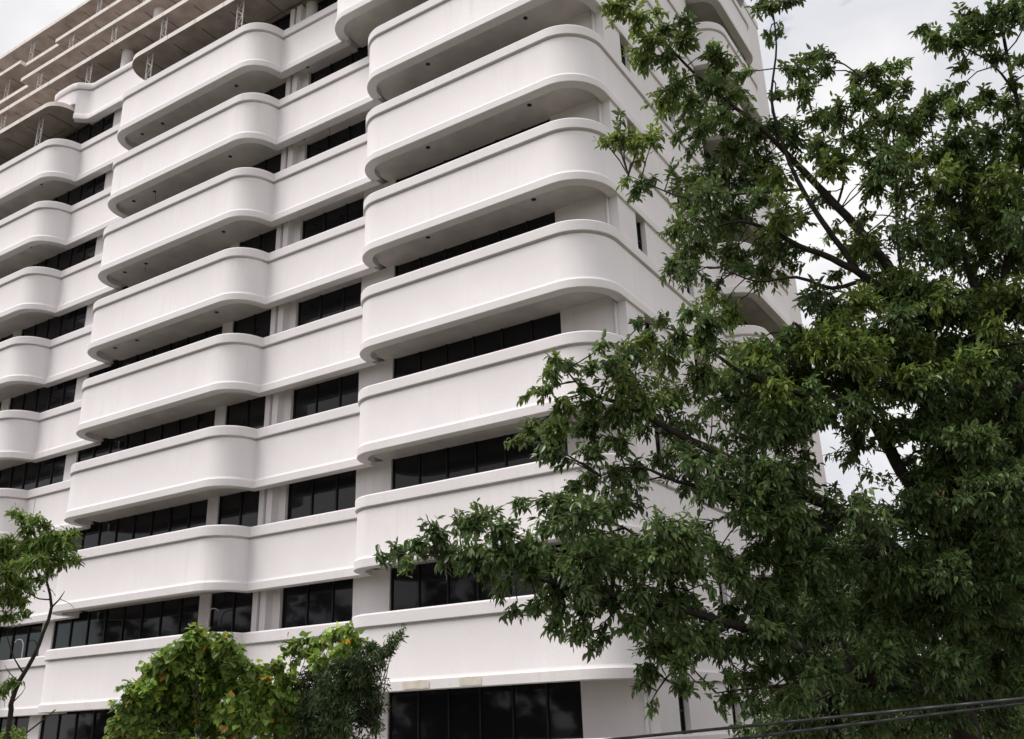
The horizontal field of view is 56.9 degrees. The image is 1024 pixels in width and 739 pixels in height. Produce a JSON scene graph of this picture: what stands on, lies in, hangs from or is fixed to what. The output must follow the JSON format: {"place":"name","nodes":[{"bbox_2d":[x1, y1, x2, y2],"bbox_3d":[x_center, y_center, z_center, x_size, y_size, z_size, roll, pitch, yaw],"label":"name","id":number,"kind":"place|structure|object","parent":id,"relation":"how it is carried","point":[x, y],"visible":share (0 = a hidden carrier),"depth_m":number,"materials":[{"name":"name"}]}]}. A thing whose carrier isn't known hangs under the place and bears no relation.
{"place":"outdoors","nodes":[
{"label":"outdoors","id":0,"kind":"place"},
{"bbox_2d":[0,0,830,738],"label":"office building","id":1,"kind":"structure","parent":0,"point":[300,300],"depth_m":31.19,"materials":[{"name":"paint"}]},
{"bbox_2d":[0,334,12,341],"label":"window","id":2,"kind":"structure","parent":1,"relation":"in","point":[10,336],"depth_m":43.72,"materials":[{"name":"black glass"}]},
{"bbox_2d":[0,716,29,738],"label":"window","id":3,"kind":"structure","parent":1,"relation":"in","point":[21,721],"depth_m":35.12,"materials":[{"name":"black glass"}]},
{"bbox_2d":[0,623,42,659],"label":"window","id":4,"kind":"structure","parent":1,"relation":"in","point":[30,634],"depth_m":36.49,"materials":[{"name":"black glass"}]},
{"bbox_2d":[0,541,51,571],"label":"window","id":5,"kind":"structure","parent":1,"relation":"in","point":[12,541],"depth_m":38.17,"materials":[{"name":"black glass"}]},
{"bbox_2d":[0,454,66,489],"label":"window","id":6,"kind":"structure","parent":1,"relation":"in","point":[30,475],"depth_m":39.22,"materials":[{"name":"black glass"}]},
{"bbox_2d":[9,378,76,412],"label":"window","id":7,"kind":"structure","parent":1,"relation":"in","point":[43,399],"depth_m":40.38,"materials":[{"name":"black glass"}]},
{"bbox_2d":[22,305,87,339],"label":"window","id":8,"kind":"structure","parent":1,"relation":"in","point":[55,327],"depth_m":41.50,"materials":[{"name":"black glass"}]},
{"bbox_2d":[33,237,96,270],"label":"window","id":9,"kind":"structure","parent":1,"relation":"in","point":[64,260],"depth_m":42.61,"materials":[{"name":"black glass"}]},
{"bbox_2d":[51,173,105,205],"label":"window","id":10,"kind":"structure","parent":1,"relation":"in","point":[72,197],"depth_m":43.73,"materials":[{"name":"black glass"}]},
{"bbox_2d":[63,113,113,143],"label":"window","id":11,"kind":"structure","parent":1,"relation":"in","point":[89,131],"depth_m":45.00,"materials":[{"name":"black glass"}]},
{"bbox_2d":[40,709,174,738],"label":"window","id":12,"kind":"structure","parent":1,"relation":"in","point":[90,724],"depth_m":33.28,"materials":[{"name":"black glass"}]},
{"bbox_2d":[52,596,199,648],"bbox_3d":[-13.770,9.518,33.299,8.040,2.470,0.075,-14,-24,29],"label":"window","id":13,"kind":"structure","parent":1,"relation":"in","point":[168,617],"depth_m":33.35,"materials":[{"name":"black glass"}]},
{"bbox_2d":[66,499,207,550],"bbox_3d":[-13.874,6.435,34.470,8.040,2.470,0.075,-14,-24,29],"label":"window","id":14,"kind":"structure","parent":1,"relation":"in","point":[191,515],"depth_m":34.42,"materials":[{"name":"black glass"}]},
{"bbox_2d":[77,410,214,462],"bbox_3d":[-13.978,3.352,35.642,8.040,2.470,0.075,-14,-24,29],"label":"window","id":15,"kind":"structure","parent":1,"relation":"in","point":[207,419],"depth_m":35.79,"materials":[{"name":"black glass"}]},
{"bbox_2d":[89,326,222,377],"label":"window","id":16,"kind":"structure","parent":1,"relation":"in","point":[117,364],"depth_m":37.01,"materials":[{"name":"black glass"}]},
{"bbox_2d":[209,592,252,632],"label":"window","id":17,"kind":"structure","parent":1,"relation":"in","point":[234,614],"depth_m":30.76,"materials":[{"name":"black glass"}]},
{"bbox_2d":[218,490,259,526],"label":"window","id":18,"kind":"structure","parent":1,"relation":"in","point":[241,508],"depth_m":31.95,"materials":[{"name":"black glass"}]},
{"bbox_2d":[226,396,265,428],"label":"window","id":19,"kind":"structure","parent":1,"relation":"in","point":[250,413],"depth_m":33.11,"materials":[{"name":"black glass"}]},
{"bbox_2d":[233,309,270,337],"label":"window","id":20,"kind":"structure","parent":1,"relation":"in","point":[257,324],"depth_m":34.27,"materials":[{"name":"black glass"}]},
{"bbox_2d":[240,229,276,252],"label":"window","id":21,"kind":"structure","parent":1,"relation":"in","point":[266,242],"depth_m":35.41,"materials":[{"name":"black glass"}]},
{"bbox_2d":[252,153,281,173],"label":"window","id":22,"kind":"structure","parent":1,"relation":"in","point":[273,165],"depth_m":36.53,"materials":[{"name":"black glass"}]},
{"bbox_2d":[264,83,285,99],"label":"window","id":23,"kind":"structure","parent":1,"relation":"in","point":[278,92],"depth_m":37.66,"materials":[{"name":"black glass"}]},
{"bbox_2d":[271,13,290,29],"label":"window","id":24,"kind":"structure","parent":1,"relation":"in","point":[283,23],"depth_m":38.86,"materials":[{"name":"black glass"}]},
{"bbox_2d":[280,704,349,738],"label":"window","id":25,"kind":"structure","parent":1,"relation":"in","point":[341,704],"depth_m":27.80,"materials":[{"name":"black glass"}]},
{"bbox_2d":[281,579,352,627],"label":"window","id":26,"kind":"structure","parent":1,"relation":"in","point":[326,602],"depth_m":29.14,"materials":[{"name":"black glass"}]},
{"bbox_2d":[287,470,355,519],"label":"window","id":27,"kind":"structure","parent":1,"relation":"in","point":[335,492],"depth_m":30.36,"materials":[{"name":"black glass"}]},
{"bbox_2d":[292,372,358,419],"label":"window","id":28,"kind":"structure","parent":1,"relation":"in","point":[342,391],"depth_m":31.56,"materials":[{"name":"black glass"}]},
{"bbox_2d":[317,0,337,11],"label":"window","id":29,"kind":"structure","parent":1,"relation":"in","point":[323,4],"depth_m":38.02,"materials":[{"name":"black glass"}]},
{"bbox_2d":[297,282,360,326],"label":"window","id":30,"kind":"structure","parent":1,"relation":"in","point":[346,298],"depth_m":32.76,"materials":[{"name":"black glass"}]},
{"bbox_2d":[302,198,363,239],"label":"window","id":31,"kind":"structure","parent":1,"relation":"in","point":[352,211],"depth_m":33.96,"materials":[{"name":"black glass"}]},
{"bbox_2d":[306,120,365,159],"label":"window","id":32,"kind":"structure","parent":1,"relation":"in","point":[354,131],"depth_m":35.16,"materials":[{"name":"black glass"}]},
{"bbox_2d":[310,45,367,83],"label":"window","id":33,"kind":"structure","parent":1,"relation":"in","point":[361,53],"depth_m":36.33,"materials":[{"name":"black glass"}]},
{"bbox_2d":[396,118,549,182],"bbox_3d":[-1.327,-6.096,30.492,6.120,2.470,0.075,-14,-24,29],"label":"window","id":34,"kind":"structure","parent":1,"relation":"in","point":[523,130],"depth_m":30.84,"materials":[{"name":"black glass"}]},
{"bbox_2d":[395,211,554,276],"bbox_3d":[-1.223,-3.012,29.321,6.120,2.470,0.075,-14,-24,29],"label":"window","id":35,"kind":"structure","parent":1,"relation":"in","point":[548,219],"depth_m":29.58,"materials":[{"name":"black glass"}]},
{"bbox_2d":[394,313,560,378],"bbox_3d":[-1.119,0.071,28.149,6.120,2.470,0.075,-14,-24,29],"label":"window","id":36,"kind":"structure","parent":1,"relation":"in","point":[548,326],"depth_m":28.34,"materials":[{"name":"black glass"}]},
{"bbox_2d":[392,430,567,489],"bbox_3d":[-1.015,3.154,26.977,6.120,2.470,0.075,-14,-24,29],"label":"window","id":37,"kind":"structure","parent":1,"relation":"in","point":[475,457],"depth_m":27.47,"materials":[{"name":"black glass"}]},
{"bbox_2d":[391,544,569,610],"bbox_3d":[-0.911,6.237,25.806,6.120,2.470,0.075,-14,-24,29],"label":"window","id":38,"kind":"structure","parent":1,"relation":"in","point":[426,588],"depth_m":26.62,"materials":[{"name":"black glass"}]},
{"bbox_2d":[389,681,582,738],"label":"window","id":39,"kind":"structure","parent":1,"relation":"in","point":[540,710],"depth_m":24.60,"materials":[{"name":"black glass"}]},
{"bbox_2d":[620,44,625,66],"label":"window","id":40,"kind":"structure","parent":1,"relation":"in","point":[622,57],"depth_m":30.73,"materials":[{"name":"black glass"}]},
{"bbox_2d":[636,221,642,251],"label":"window","id":41,"kind":"structure","parent":1,"relation":"in","point":[637,224],"depth_m":28.39,"materials":[{"name":"black glass"}]},
{"bbox_2d":[654,430,661,470],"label":"window","id":42,"kind":"structure","parent":1,"relation":"in","point":[657,442],"depth_m":26.07,"materials":[{"name":"black glass"}]},
{"bbox_2d":[678,694,685,730],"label":"window","id":43,"kind":"structure","parent":1,"relation":"in","point":[681,705],"depth_m":23.59,"materials":[{"name":"black glass"}]},
{"bbox_2d":[719,577,722,603],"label":"window","id":44,"kind":"structure","parent":1,"relation":"in","point":[720,589],"depth_m":27.72,"materials":[{"name":"black glass"}]},
{"bbox_2d":[729,684,736,730],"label":"window","id":45,"kind":"structure","parent":1,"relation":"in","point":[733,706],"depth_m":26.54,"materials":[{"name":"black glass"}]},
{"bbox_2d":[0,0,1023,654],"label":"sky","id":46,"kind":"structure","parent":0,"point":[860,32],"materials":[{"name":"white"}]},
{"bbox_2d":[606,697,1023,738],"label":"overhead cable","id":47,"kind":"object","parent":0,"point":[838,716],"visible":1,"depth_m":7.94,"materials":[{"name":"grey plastic"}]},
{"bbox_2d":[726,701,1023,738],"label":"overhead cable","id":48,"kind":"object","parent":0,"point":[886,720],"visible":1,"depth_m":7.78,"materials":[{"name":"grey plastic"}]},
{"label":"ground","id":49,"kind":"structure","parent":0,"visible":0},
{"bbox_2d":[102,620,368,738],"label":"vine covered shrub","id":50,"kind":"object","parent":49,"relation":"on","point":[185,686],"visible":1,"depth_m":8.27,"materials":[{"name":"green plant"}]},
{"bbox_2d":[372,0,1023,738],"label":"broadleaf tree","id":51,"kind":"object","parent":49,"relation":"on","point":[966,392],"visible":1,"depth_m":9.88,"materials":[{"name":"green plant"}]},
{"bbox_2d":[728,716,807,738],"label":"leafy shrub","id":52,"kind":"object","parent":49,"relation":"on","point":[743,731],"visible":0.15,"depth_m":15.85,"materials":[{"name":"green plant"}]},
{"bbox_2d":[779,576,928,738],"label":"tree","id":53,"kind":"object","parent":49,"relation":"on","point":[826,707],"visible":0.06,"depth_m":17.92,"materials":[{"name":"green plant"}]},
{"bbox_2d":[846,704,1023,738],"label":"leafy shrub","id":54,"kind":"object","parent":49,"relation":"on","point":[978,716],"visible":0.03,"depth_m":12.42,"materials":[{"name":"green plant"}]},
{"bbox_2d":[921,584,1023,738],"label":"tree","id":55,"kind":"object","parent":49,"relation":"on","point":[979,642],"visible":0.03,"depth_m":20.37,"materials":[{"name":"green plant"}]},
{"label":"pavement","id":56,"kind":"structure","parent":0,"visible":0},
{"bbox_2d":[0,503,85,738],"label":"slender tree","id":57,"kind":"object","parent":56,"relation":"on","point":[57,542],"visible":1,"depth_m":10.47,"materials":[{"name":"green plant"}]},
{"bbox_2d":[279,623,408,738],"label":"dark shrub","id":58,"kind":"object","parent":56,"relation":"on","point":[354,683],"visible":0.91,"depth_m":8.41,"materials":[{"name":"green plant"}]}
]}

